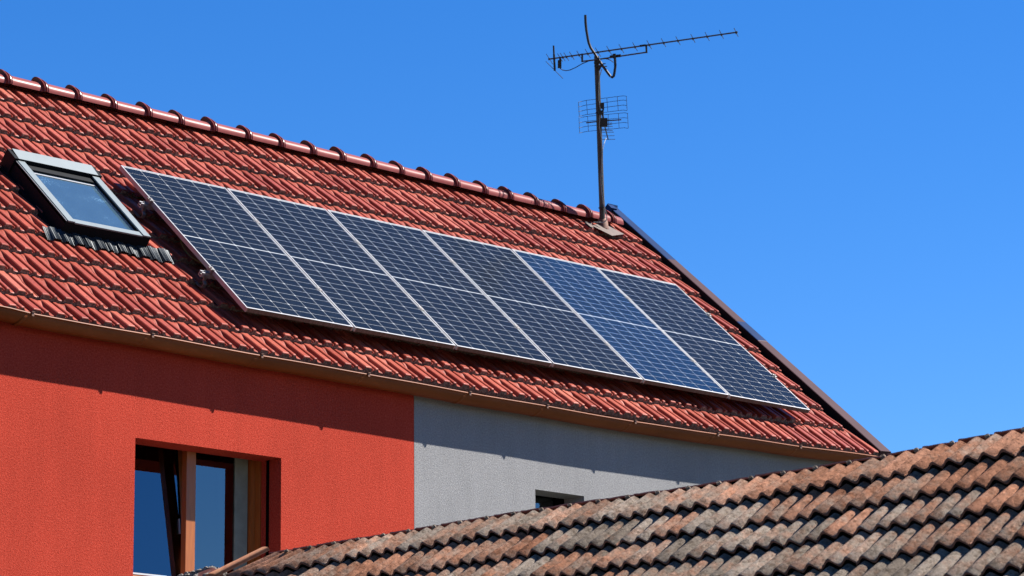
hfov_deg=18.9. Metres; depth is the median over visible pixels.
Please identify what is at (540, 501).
window
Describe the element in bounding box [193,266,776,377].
mounting rail
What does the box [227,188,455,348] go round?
solar panel
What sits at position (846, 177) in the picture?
sky
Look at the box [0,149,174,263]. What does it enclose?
roof window
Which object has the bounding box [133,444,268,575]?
window
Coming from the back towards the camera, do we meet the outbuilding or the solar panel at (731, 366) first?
the solar panel at (731, 366)
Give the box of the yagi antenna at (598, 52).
[546,28,737,78]
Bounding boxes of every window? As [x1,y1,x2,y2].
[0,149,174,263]
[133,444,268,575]
[535,495,563,507]
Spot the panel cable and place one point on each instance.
(188, 253)
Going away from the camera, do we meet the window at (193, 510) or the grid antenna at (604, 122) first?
the window at (193, 510)
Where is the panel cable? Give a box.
[180,239,201,263]
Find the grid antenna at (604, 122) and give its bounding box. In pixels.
[578,96,627,139]
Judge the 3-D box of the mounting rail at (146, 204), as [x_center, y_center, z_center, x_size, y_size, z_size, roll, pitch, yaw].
[-0.567,-0.145,25.810,6.455,0.166,0.224,11,-17,-43]
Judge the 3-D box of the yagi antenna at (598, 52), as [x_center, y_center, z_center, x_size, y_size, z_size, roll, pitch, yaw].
[1.241,-2.213,29.098,1.818,0.268,0.406,-3,-13,10]
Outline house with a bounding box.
[0,69,890,575]
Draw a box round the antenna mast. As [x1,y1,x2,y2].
[584,15,623,235]
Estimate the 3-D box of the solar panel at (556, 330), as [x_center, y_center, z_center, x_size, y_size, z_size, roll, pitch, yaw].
[0.151,0.145,25.799,1.038,1.417,1.591,11,-17,-43]
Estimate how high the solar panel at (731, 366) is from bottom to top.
1.417 m
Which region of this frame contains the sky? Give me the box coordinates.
[0,0,1023,452]
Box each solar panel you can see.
[119,165,352,330]
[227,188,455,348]
[327,209,551,366]
[421,230,642,382]
[511,249,728,397]
[596,267,809,412]
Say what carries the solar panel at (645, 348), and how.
attached to the mounting rail at (146, 204)
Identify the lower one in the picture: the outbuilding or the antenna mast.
the outbuilding
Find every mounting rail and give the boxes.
[132,197,711,316]
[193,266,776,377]
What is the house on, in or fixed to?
on the ground
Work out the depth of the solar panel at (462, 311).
25.02 m
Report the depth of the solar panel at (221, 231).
23.57 m
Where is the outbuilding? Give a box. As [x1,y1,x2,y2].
[178,427,1023,575]

